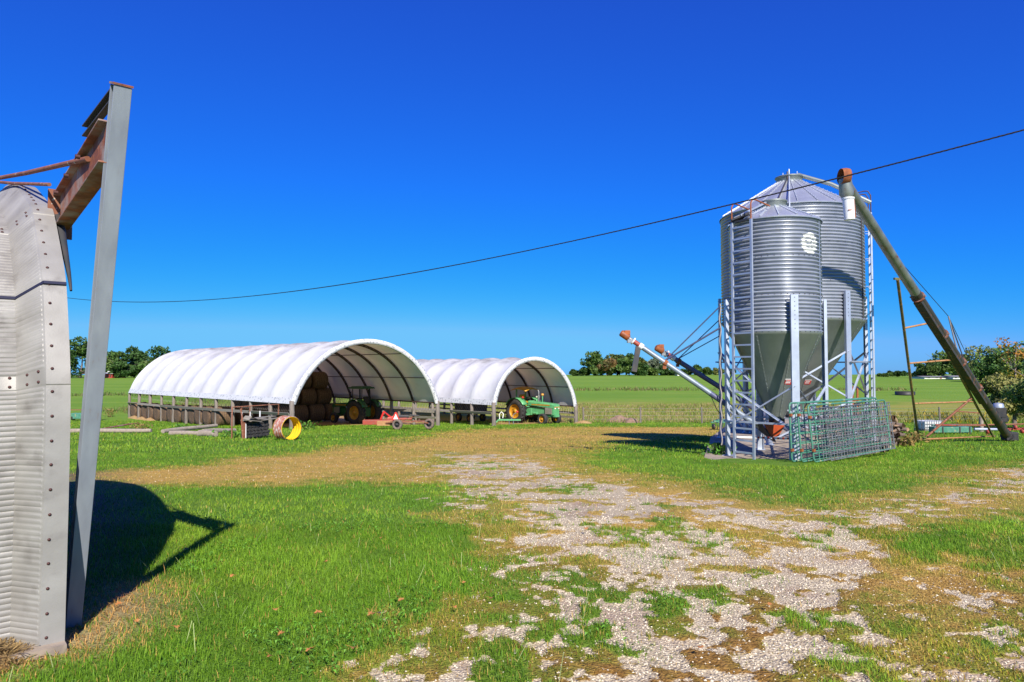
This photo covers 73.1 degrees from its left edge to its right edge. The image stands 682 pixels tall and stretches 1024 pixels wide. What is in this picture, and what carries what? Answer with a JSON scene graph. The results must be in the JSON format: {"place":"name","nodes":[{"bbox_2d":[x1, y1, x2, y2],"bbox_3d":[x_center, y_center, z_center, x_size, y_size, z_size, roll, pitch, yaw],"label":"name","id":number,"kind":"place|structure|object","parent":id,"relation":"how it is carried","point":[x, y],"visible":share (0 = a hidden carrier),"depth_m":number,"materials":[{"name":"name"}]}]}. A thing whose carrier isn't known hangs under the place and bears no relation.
{"place":"outdoors","nodes":[
{"label":"outdoors","id":0,"kind":"place"},
{"bbox_2d":[0,374,1023,681],"bbox_3d":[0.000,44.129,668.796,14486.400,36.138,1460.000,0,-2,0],"label":"ground","id":1,"kind":"structure","parent":0,"point":[930,390],"depth_m":6.98,"materials":[{"name":"plant"}]},
{"bbox_2d":[0,636,44,672],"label":"straw heap","id":2,"kind":"object","parent":1,"relation":"on","point":[6,648],"visible":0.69,"depth_m":4.12,"materials":[{"name":"beige plant"}]},
{"bbox_2d":[0,185,71,660],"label":"curved metal building","id":3,"kind":"structure","parent":1,"relation":"on","point":[35,392],"depth_m":4.34,"materials":[{"name":"metal"}]},
{"bbox_2d":[0,81,133,627],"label":"steel door frame","id":4,"kind":"object","parent":1,"relation":"on","point":[96,163],"visible":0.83,"depth_m":4.37,"materials":[{"name":"metal"}]},
{"bbox_2d":[69,336,86,377],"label":"leafy tree","id":5,"kind":"object","parent":1,"relation":"on","point":[77,351],"visible":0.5,"depth_m":229.57,"materials":[{"name":"green plant"}]},
{"bbox_2d":[71,403,102,420],"bbox_3d":[-38.289,6.319,62.139,2.791,1.660,0.880,0,-2,-4],"label":"green field machine","id":6,"kind":"object","parent":1,"relation":"on","point":[74,416],"visible":0.3,"depth_m":61.68,"materials":[{"name":"metal"}]},
{"bbox_2d":[70,428,151,432],"bbox_3d":[-22.544,5.041,38.786,4.622,0.279,0.313,0,-2,0],"label":"wooden pole","id":7,"kind":"object","parent":1,"relation":"on","point":[104,430],"visible":0.48,"depth_m":38.68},
{"bbox_2d":[106,350,127,370],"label":"leafy tree","id":8,"kind":"object","parent":1,"relation":"on","point":[114,356],"visible":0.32,"depth_m":235.19,"materials":[{"name":"green plant"}]},
{"bbox_2d":[72,391,163,395],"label":"tall weeds","id":9,"kind":"object","parent":1,"relation":"on","point":[104,394],"visible":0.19,"depth_m":109.35,"materials":[{"name":"green plant"}]},
{"bbox_2d":[105,356,137,377],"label":"leafy tree","id":10,"kind":"object","parent":1,"relation":"on","point":[121,369],"visible":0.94,"depth_m":225.44,"materials":[{"name":"green plant"}]},
{"bbox_2d":[121,345,153,377],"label":"leafy tree","id":11,"kind":"object","parent":1,"relation":"on","point":[133,357],"visible":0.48,"depth_m":238.34,"materials":[{"name":"green plant"}]},
{"bbox_2d":[130,402,146,415],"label":"hay bale","id":12,"kind":"object","parent":1,"relation":"on","point":[133,409],"visible":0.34,"depth_m":65.81,"materials":[{"name":"plant"}]},
{"bbox_2d":[128,422,152,428],"bbox_3d":[-22.578,5.181,41.942,1.396,0.591,1.899,1,-2,-18],"label":"weed clump","id":13,"kind":"object","parent":1,"relation":"on","point":[141,425],"visible":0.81,"depth_m":41.87,"materials":[{"name":"plant"}]},
{"bbox_2d":[135,358,152,376],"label":"leafy tree","id":14,"kind":"object","parent":1,"relation":"on","point":[142,364],"visible":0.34,"depth_m":227.74,"materials":[{"name":"green plant"}]},
{"bbox_2d":[141,403,158,418],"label":"hay bale","id":15,"kind":"object","parent":1,"relation":"on","point":[143,410],"visible":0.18,"depth_m":63.77,"materials":[{"name":"plant"}]},
{"bbox_2d":[146,404,159,418],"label":"hay bale","id":16,"kind":"object","parent":1,"relation":"on","point":[151,408],"visible":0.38,"depth_m":62.28,"materials":[{"name":"plant"}]},
{"bbox_2d":[140,345,170,360],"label":"leafy tree","id":17,"kind":"object","parent":1,"relation":"on","point":[160,349],"visible":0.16,"depth_m":242.28,"materials":[{"name":"green plant"}]},
{"bbox_2d":[153,404,169,420],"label":"hay bale","id":18,"kind":"object","parent":1,"relation":"on","point":[156,413],"visible":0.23,"depth_m":61.30,"materials":[{"name":"plant"}]},
{"bbox_2d":[161,404,176,421],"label":"hay bale","id":19,"kind":"object","parent":1,"relation":"on","point":[163,415],"visible":0.21,"depth_m":60.16,"materials":[{"name":"plant"}]},
{"bbox_2d":[166,405,176,421],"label":"hay bale","id":20,"kind":"object","parent":1,"relation":"on","point":[169,414],"visible":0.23,"depth_m":59.12,"materials":[{"name":"plant"}]},
{"bbox_2d":[168,430,196,434],"bbox_3d":[-16.714,4.783,35.750,2.322,0.292,0.299,-1,-2,16],"label":"wooden pole","id":21,"kind":"object","parent":1,"relation":"on","point":[181,432],"visible":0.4,"depth_m":35.76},
{"bbox_2d":[174,405,191,422],"bbox_3d":[-27.750,6.192,58.476,1.554,1.554,1.310,-2,-3,44],"label":"hay bale","id":22,"kind":"object","parent":1,"relation":"on","point":[177,415],"visible":0.43,"depth_m":57.83,"materials":[{"name":"plant"}]},
{"bbox_2d":[161,424,217,432],"bbox_3d":[-18.772,5.100,40.444,0.259,0.306,4.886,0,-2,11],"label":"wooden pole","id":23,"kind":"object","parent":1,"relation":"on","point":[187,428],"visible":0.88,"depth_m":40.22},
{"bbox_2d":[188,405,205,423],"bbox_3d":[-25.452,6.024,56.198,1.554,1.554,1.310,-2,-3,44],"label":"hay bale","id":24,"kind":"object","parent":1,"relation":"on","point":[191,416],"visible":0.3,"depth_m":55.71,"materials":[{"name":"plant"}]},
{"bbox_2d":[194,406,209,424],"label":"hay bale","id":25,"kind":"object","parent":1,"relation":"on","point":[196,416],"visible":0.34,"depth_m":54.47,"materials":[{"name":"plant"}]},
{"bbox_2d":[197,430,217,436],"bbox_3d":[-14.960,4.558,33.981,1.231,0.359,0.371,-1,-3,29],"label":"wooden pole","id":26,"kind":"object","parent":1,"relation":"on","point":[208,433],"visible":0.85,"depth_m":33.82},
{"bbox_2d":[202,406,220,424],"bbox_3d":[-23.230,5.842,53.843,1.310,1.554,1.554,2,-3,-45],"label":"hay bale","id":27,"kind":"object","parent":1,"relation":"on","point":[206,417],"visible":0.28,"depth_m":53.26,"materials":[{"name":"plant"}]},
{"bbox_2d":[202,428,236,432],"bbox_3d":[-16.128,4.957,38.112,0.296,0.473,2.922,0,-2,10],"label":"wooden pole","id":28,"kind":"object","parent":1,"relation":"on","point":[218,429],"visible":0.37,"depth_m":37.95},
{"bbox_2d":[211,406,230,425],"bbox_3d":[-22.055,5.747,52.731,1.554,1.554,1.310,-2,-3,41],"label":"hay bale","id":29,"kind":"object","parent":1,"relation":"on","point":[223,418],"visible":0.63,"depth_m":52.22,"materials":[{"name":"plant"}]},
{"bbox_2d":[209,428,240,437],"bbox_3d":[-13.523,4.438,33.078,1.585,0.436,1.776,-1,-2,27],"label":"weed clump","id":30,"kind":"object","parent":1,"relation":"on","point":[228,433],"visible":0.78,"depth_m":33.00,"materials":[{"name":"plant"}]},
{"bbox_2d":[102,398,348,413],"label":"tall weeds","id":31,"kind":"object","parent":1,"relation":"on","point":[181,403],"visible":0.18,"depth_m":86.29,"materials":[{"name":"green plant"}]},
{"bbox_2d":[235,407,253,424],"bbox_3d":[-21.328,5.950,54.816,1.310,1.554,1.554,2,-3,-43],"label":"hay bale","id":32,"kind":"object","parent":1,"relation":"on","point":[237,417],"visible":0.34,"depth_m":54.20,"materials":[{"name":"plant"}]},
{"bbox_2d":[231,404,278,438],"bbox_3d":[-11.772,3.764,32.639,0.965,1.454,3.069,-1,-2,25],"label":"salvage rack","id":33,"kind":"object","parent":1,"relation":"on","point":[253,428],"visible":0.99,"depth_m":31.83,"materials":[{"name":"metal"}]},
{"bbox_2d":[253,406,272,420],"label":"hay bale","id":34,"kind":"object","parent":1,"relation":"on","point":[259,409],"visible":0.24,"depth_m":55.37,"materials":[{"name":"plant"}]},
{"bbox_2d":[242,401,263,407],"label":"hay bale","id":35,"kind":"object","parent":34,"relation":"on","point":[247,402],"visible":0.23,"depth_m":55.03,"materials":[{"name":"plant"}]},
{"bbox_2d":[272,405,288,422],"bbox_3d":[-19.166,6.035,57.036,1.310,1.554,1.554,2,-3,-44],"label":"hay bale","id":36,"kind":"object","parent":1,"relation":"on","point":[284,408],"visible":0.37,"depth_m":56.56,"materials":[{"name":"plant"}]},
{"bbox_2d":[127,339,439,429],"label":"hoop barn","id":37,"kind":"structure","parent":1,"relation":"on","point":[282,373],"depth_m":54.06,"materials":[{"name":"white fabric"}]},
{"bbox_2d":[272,415,301,439],"bbox_3d":[-9.967,3.860,30.680,0.628,1.100,1.100,-2,-3,38],"label":"drum ring","id":38,"kind":"object","parent":1,"relation":"on","point":[278,424],"visible":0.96,"depth_m":30.59,"materials":[{"name":"yellow metal"}]},
{"bbox_2d":[294,404,308,421],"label":"hay bale","id":39,"kind":"object","parent":1,"relation":"on","point":[301,412],"visible":0.56,"depth_m":57.63,"materials":[{"name":"plant"}]},
{"bbox_2d":[299,388,316,405],"bbox_3d":[-17.511,4.741,58.754,1.310,1.554,1.554,2,-3,-44],"label":"hay bale","id":40,"kind":"object","parent":39,"relation":"on","point":[308,396],"visible":0.77,"depth_m":58.22,"materials":[{"name":"plant"}]},
{"bbox_2d":[302,375,311,388],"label":"hay bale","id":41,"kind":"object","parent":40,"relation":"on","point":[308,383],"visible":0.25,"depth_m":58.27,"materials":[{"name":"plant"}]},
{"bbox_2d":[291,420,321,429],"bbox_3d":[-12.560,5.234,42.783,2.244,0.665,1.909,0,-2,0],"label":"weed clump","id":42,"kind":"object","parent":1,"relation":"on","point":[307,426],"visible":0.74,"depth_m":42.81,"materials":[{"name":"plant"}]},
{"bbox_2d":[306,404,324,421],"bbox_3d":[-16.904,6.117,59.155,1.310,1.554,1.554,2,-3,-45],"label":"hay bale","id":43,"kind":"object","parent":1,"relation":"on","point":[316,412],"visible":0.81,"depth_m":58.62,"materials":[{"name":"plant"}]},
{"bbox_2d":[323,403,339,420],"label":"hay bale","id":44,"kind":"object","parent":1,"relation":"on","point":[328,409],"visible":0.34,"depth_m":59.49,"materials":[{"name":"plant"}]},
{"bbox_2d":[315,387,331,404],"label":"hay bale","id":45,"kind":"object","parent":44,"relation":"on","point":[324,396],"visible":0.68,"depth_m":59.34,"materials":[{"name":"plant"}]},
{"bbox_2d":[310,372,327,388],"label":"hay bale","id":46,"kind":"object","parent":45,"relation":"on","point":[319,380],"visible":0.84,"depth_m":58.95,"materials":[{"name":"plant"}]},
{"bbox_2d":[329,386,382,423],"bbox_3d":[-13.181,5.289,57.408,4.443,3.104,2.354,-1,-3,33],"label":"farm tractor","id":47,"kind":"object","parent":1,"relation":"on","point":[353,411],"visible":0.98,"depth_m":56.67,"materials":[{"name":"metal"}]},
{"bbox_2d":[363,411,433,429],"bbox_3d":[-7.279,5.086,44.428,4.532,1.124,1.884,0,-2,-8],"label":"trailed mower","id":48,"kind":"object","parent":1,"relation":"on","point":[395,421],"visible":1,"depth_m":44.02,"materials":[{"name":"red paint"}]},
{"bbox_2d":[355,357,577,425],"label":"hoop barn","id":49,"kind":"structure","parent":1,"relation":"on","point":[485,381],"depth_m":57.51,"materials":[{"name":"white fabric"}]},
{"bbox_2d":[454,403,486,421],"bbox_3d":[-3.601,5.875,60.318,1.678,2.300,2.906,2,-3,-40],"label":"grain wagon","id":50,"kind":"object","parent":1,"relation":"on","point":[482,417],"visible":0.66,"depth_m":59.75,"materials":[{"name":"metal"}]},
{"bbox_2d":[496,411,520,423],"bbox_3d":[-0.392,6.142,54.984,2.199,1.183,0.205,0,-2,-10],"label":"green hitch implement","id":51,"kind":"object","parent":1,"relation":"on","point":[509,420],"visible":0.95,"depth_m":54.93,"materials":[{"name":"metal"}]},
{"bbox_2d":[9,477,1021,680],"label":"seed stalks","id":52,"kind":"object","parent":1,"relation":"on","point":[461,565],"visible":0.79,"depth_m":6.28,"materials":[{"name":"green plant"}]},
{"bbox_2d":[505,387,560,423],"bbox_3d":[1.982,5.380,57.782,4.772,3.096,2.529,-2,-3,44],"label":"farm tractor","id":53,"kind":"object","parent":1,"relation":"on","point":[534,408],"visible":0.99,"depth_m":57.49,"materials":[{"name":"metal"}]},
{"bbox_2d":[70,420,1023,452],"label":"grass","id":54,"kind":"structure","parent":1,"relation":"on","point":[158,433],"depth_m":31.64,"materials":[{"name":"plant"}]},
{"bbox_2d":[92,480,1023,681],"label":"clover","id":55,"kind":"object","parent":1,"relation":"on","point":[314,626],"visible":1,"depth_m":5.31,"materials":[{"name":"green plant"}]},
{"bbox_2d":[577,366,590,375],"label":"leafy tree","id":56,"kind":"object","parent":1,"relation":"on","point":[584,370],"visible":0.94,"depth_m":286.45,"materials":[{"name":"green plant"}]},
{"bbox_2d":[580,351,604,375],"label":"leafy tree","id":57,"kind":"object","parent":1,"relation":"on","point":[590,363],"visible":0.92,"depth_m":283.29,"materials":[{"name":"green plant"}]},
{"bbox_2d":[595,357,617,375],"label":"leafy tree","id":58,"kind":"object","parent":1,"relation":"on","point":[607,367],"visible":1,"depth_m":280.94,"materials":[{"name":"brown plant"}]},
{"bbox_2d":[605,353,624,375],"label":"leafy tree","id":59,"kind":"object","parent":1,"relation":"on","point":[616,357],"visible":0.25,"depth_m":288.47,"materials":[{"name":"green plant"}]},
{"bbox_2d":[615,352,639,375],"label":"leafy tree","id":60,"kind":"object","parent":1,"relation":"on","point":[624,364],"visible":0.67,"depth_m":277.76,"materials":[{"name":"green plant"}]},
{"bbox_2d":[634,361,648,375],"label":"cedar tree","id":61,"kind":"object","parent":1,"relation":"on","point":[644,368],"visible":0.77,"depth_m":278.38,"materials":[{"name":"green plant"}]},
{"bbox_2d":[647,366,659,375],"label":"leafy tree","id":62,"kind":"object","parent":1,"relation":"on","point":[653,371],"visible":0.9,"depth_m":282.81,"materials":[{"name":"green plant"}]},
{"bbox_2d":[647,358,661,374],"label":"leafy tree","id":63,"kind":"object","parent":1,"relation":"on","point":[653,363],"visible":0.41,"depth_m":298.42,"materials":[{"name":"green plant"}]},
{"bbox_2d":[659,365,674,375],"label":"leafy tree","id":64,"kind":"object","parent":1,"relation":"on","point":[666,371],"visible":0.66,"depth_m":284.75,"materials":[{"name":"green plant"}]},
{"bbox_2d":[702,367,713,374],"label":"leafy tree","id":65,"kind":"object","parent":1,"relation":"on","point":[707,371],"visible":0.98,"depth_m":293.25,"materials":[{"name":"green plant"}]},
{"bbox_2d":[701,441,736,454],"bbox_3d":[6.074,3.182,20.269,1.032,0.487,1.069,0,-2,0],"label":"weed clump","id":66,"kind":"object","parent":1,"relation":"on","point":[719,448],"visible":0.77,"depth_m":20.22,"materials":[{"name":"plant"}]},
{"bbox_2d":[487,402,973,422],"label":"tall weeds","id":67,"kind":"object","parent":1,"relation":"on","point":[590,409],"visible":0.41,"depth_m":70.25,"materials":[{"name":"green plant"}]},
{"bbox_2d":[574,386,915,390],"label":"tall weeds","id":68,"kind":"object","parent":1,"relation":"on","point":[738,389],"visible":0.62,"depth_m":128.51,"materials":[{"name":"green plant"}]},
{"bbox_2d":[582,407,940,422],"bbox_3d":[23.228,6.292,57.260,34.900,1.648,0.161,0,-2,-1],"label":"wire fence","id":69,"kind":"object","parent":1,"relation":"on","point":[583,415],"visible":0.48,"depth_m":56.94,"materials":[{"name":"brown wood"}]},
{"bbox_2d":[704,411,890,459],"bbox_3d":[12.547,4.040,28.991,6.674,0.800,27.807,-1,-2,24],"label":"concrete pad","id":70,"kind":"object","parent":1,"relation":"on","point":[779,449],"visible":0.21,"depth_m":22.11,"materials":[{"name":"concrete"}]},
{"bbox_2d":[719,198,828,459],"bbox_3d":[7.542,-0.411,19.949,2.843,7.400,2.604,2,-3,-43],"label":"grain bin","id":71,"kind":"object","parent":70,"relation":"on","point":[778,315],"visible":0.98,"depth_m":19.13,"materials":[{"name":"metal"}]},
{"bbox_2d":[619,306,772,436],"bbox_3d":[5.358,0.904,19.941,4.433,3.793,0.779,0,-2,5],"label":"unloading auger","id":72,"kind":"object","parent":71,"relation":"attached to","point":[625,335],"visible":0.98,"depth_m":20.21,"materials":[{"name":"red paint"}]},
{"bbox_2d":[715,169,875,446],"bbox_3d":[10.012,-1.315,24.737,5.208,9.574,5.120,-1,-2,22],"label":"grain bin","id":73,"kind":"object","parent":70,"relation":"on","point":[843,284],"visible":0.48,"depth_m":23.02,"materials":[{"name":"metal"}]},
{"bbox_2d":[654,320,788,431],"bbox_3d":[7.384,1.260,23.953,5.263,4.013,0.253,1,-2,-14],"label":"unloading auger","id":74,"kind":"object","parent":73,"relation":"attached to","point":[659,348],"visible":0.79,"depth_m":23.64,"materials":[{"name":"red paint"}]},
{"bbox_2d":[788,397,871,461],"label":"pipe gate","id":75,"kind":"structure","parent":1,"relation":"on","point":[796,433],"depth_m":18.54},
{"bbox_2d":[801,406,869,458],"bbox_3d":[9.436,2.562,19.968,4.316,1.350,0.081,2,-3,-41],"label":"gate panel","id":76,"kind":"object","parent":1,"relation":"on","point":[826,426],"visible":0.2,"depth_m":19.27,"materials":[{"name":"metal"}]},
{"bbox_2d":[796,397,880,461],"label":"pipe gate","id":77,"kind":"structure","parent":1,"relation":"on","point":[805,433],"depth_m":18.55,"materials":[{"name":"metal"}]},
{"bbox_2d":[807,399,890,462],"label":"pipe gate","id":78,"kind":"structure","parent":1,"relation":"on","point":[816,434],"depth_m":18.94,"materials":[{"name":"metal"}]},
{"bbox_2d":[814,403,888,457],"bbox_3d":[10.163,2.596,20.502,4.916,1.363,0.081,2,-3,-41],"label":"gate panel","id":79,"kind":"object","parent":1,"relation":"on","point":[818,428],"visible":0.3,"depth_m":20.17,"materials":[{"name":"metal"}]},
{"bbox_2d":[818,402,894,460],"bbox_3d":[9.818,2.491,19.528,4.616,1.389,0.150,2,-3,-41],"label":"wire mesh gate panel","id":80,"kind":"object","parent":1,"relation":"on","point":[865,423],"visible":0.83,"depth_m":19.19,"materials":[{"name":"metal"}]},
{"bbox_2d":[825,405,895,460],"bbox_3d":[9.876,2.531,19.458,4.216,1.312,0.169,2,-3,-41],"label":"wire mesh gate panel","id":81,"kind":"object","parent":1,"relation":"on","point":[861,434],"visible":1,"depth_m":19.33,"materials":[{"name":"metal"}]},
{"bbox_2d":[755,408,1023,423],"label":"tall weeds","id":82,"kind":"object","parent":1,"relation":"on","point":[966,416],"visible":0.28,"depth_m":61.85,"materials":[{"name":"green plant"}]},
{"bbox_2d":[885,370,907,376],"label":"leafy tree","id":83,"kind":"object","parent":1,"relation":"on","point":[897,373],"visible":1,"depth_m":260.13,"materials":[{"name":"green plant"}]},
{"bbox_2d":[897,434,925,446],"bbox_3d":[14.421,3.631,25.237,1.319,0.517,1.096,2,-3,-44],"label":"weed clump","id":84,"kind":"object","parent":1,"relation":"on","point":[906,437],"visible":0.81,"depth_m":25.06,"materials":[{"name":"plant"}]},
{"bbox_2d":[906,430,935,442],"bbox_3d":[16.680,3.938,28.477,1.136,0.533,1.109,0,-2,0],"label":"weed clump","id":85,"kind":"object","parent":1,"relation":"on","point":[916,434],"visible":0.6,"depth_m":28.39,"materials":[{"name":"plant"}]},
{"bbox_2d":[912,361,940,375],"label":"leafy tree","id":86,"kind":"object","parent":1,"relation":"on","point":[931,369],"visible":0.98,"depth_m":230.33,"materials":[{"name":"green plant"}]},
{"bbox_2d":[837,168,1018,440],"bbox_3d":[15.979,-0.150,26.705,19.619,9.017,3.066,2,-3,-40],"label":"portable auger","id":87,"kind":"object","parent":1,"relation":"on","point":[853,202],"visible":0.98,"depth_m":24.41,"materials":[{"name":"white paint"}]},
{"bbox_2d":[914,420,942,430],"bbox_3d":[25.079,5.061,41.599,1.222,0.661,1.023,0,-2,-6],"label":"caged tote","id":88,"kind":"object","parent":1,"relation":"on","point":[923,425],"visible":0.56,"depth_m":41.18,"materials":[{"name":"white plastic"}]},
{"bbox_2d":[912,376,946,378],"bbox_3d":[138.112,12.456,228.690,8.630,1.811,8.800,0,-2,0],"label":"farmhouse","id":89,"kind":"object","parent":1,"relation":"on","point":[927,377],"visible":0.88,"depth_m":226.08,"materials":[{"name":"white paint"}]},
{"bbox_2d":[925,350,956,375],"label":"leafy tree","id":90,"kind":"object","parent":1,"relation":"on","point":[946,366],"visible":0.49,"depth_m":237.39,"materials":[{"name":"green plant"}]},
{"bbox_2d":[929,424,971,433],"bbox_3d":[23.698,4.752,37.373,2.100,0.530,0.600,0,-2,-3],"label":"green drag box","id":91,"kind":"object","parent":1,"relation":"on","point":[948,428],"visible":0.8,"depth_m":37.14,"materials":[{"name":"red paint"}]},
{"bbox_2d":[952,344,1003,369],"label":"leafy tree","id":92,"kind":"object","parent":1,"relation":"on","point":[988,361],"visible":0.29,"depth_m":203.97,"materials":[{"name":"green plant"}]},
{"bbox_2d":[968,355,1007,380],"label":"leafy tree","id":93,"kind":"object","parent":1,"relation":"on","point":[981,369],"visible":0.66,"depth_m":189.53,"materials":[{"name":"green plant"}]},
{"bbox_2d":[959,416,1023,431],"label":"pipe rail fence","id":94,"kind":"object","parent":1,"relation":"on","point":[981,421],"visible":0.48,"depth_m":39.64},
{"bbox_2d":[967,341,1023,378],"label":"leafy tree","id":95,"kind":"object","parent":1,"relation":"on","point":[997,352],"visible":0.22,"depth_m":199.50,"materials":[{"name":"green plant"}]},
{"bbox_2d":[973,425,1023,434],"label":"red tillage tool","id":96,"kind":"object","parent":1,"relation":"on","point":[1015,427],"visible":0.77,"depth_m":35.33,"materials":[{"name":"paint"}]},
{"bbox_2d":[980,372,1023,425],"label":"bush","id":97,"kind":"object","parent":1,"relation":"on","point":[993,385],"visible":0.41,"depth_m":49.70,"materials":[{"name":"green plant"}]},
{"bbox_2d":[989,357,1023,379],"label":"leafy tree","id":98,"kind":"object","parent":1,"relation":"on","point":[1021,367],"visible":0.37,"depth_m":183.84,"materials":[{"name":"green plant"}]},
{"bbox_2d":[993,337,1023,380],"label":"sapling tree","id":99,"kind":"object","parent":1,"relation":"on","point":[1002,369],"visible":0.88,"depth_m":57.11,"materials":[{"name":"green plant"}]},
{"bbox_2d":[998,341,1023,364],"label":"leafy tree","id":100,"kind":"object","parent":1,"relation":"on","point":[1014,351],"visible":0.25,"depth_m":195.25,"materials":[{"name":"green plant"}]},
{"bbox_2d":[999,367,1023,413],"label":"leafy tree","id":101,"kind":"object","parent":1,"relation":"on","point":[1015,391],"visible":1,"depth_m":45.05,"materials":[{"name":"green plant"}]},
{"bbox_2d":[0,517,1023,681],"bbox_3d":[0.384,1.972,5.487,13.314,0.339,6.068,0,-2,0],"label":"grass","id":102,"kind":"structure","parent":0,"point":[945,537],"depth_m":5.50,"materials":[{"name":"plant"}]},
{"bbox_2d":[0,0,1023,374],"label":"sky","id":103,"kind":"structure","parent":0,"point":[274,146],"materials":[{"name":"blue"}]},
{"bbox_2d":[68,449,1023,524],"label":"grass","id":104,"kind":"structure","parent":0,"point":[633,463],"depth_m":12.68,"materials":[{"name":"plant"}]},
{"bbox_2d":[72,129,1023,301],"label":"overhead cable","id":105,"kind":"object","parent":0,"point":[652,222],"visible":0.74,"depth_m":15.98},
{"bbox_2d":[132,457,1023,517],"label":"gravel","id":106,"kind":"structure","parent":0,"point":[602,491],"depth_m":11.51,"materials":[{"name":"gravel"}]},
{"bbox_2d":[344,516,1023,681],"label":"gravel","id":107,"kind":"structure","parent":0,"point":[742,624],"depth_m":5.74,"materials":[{"name":"gravel"}]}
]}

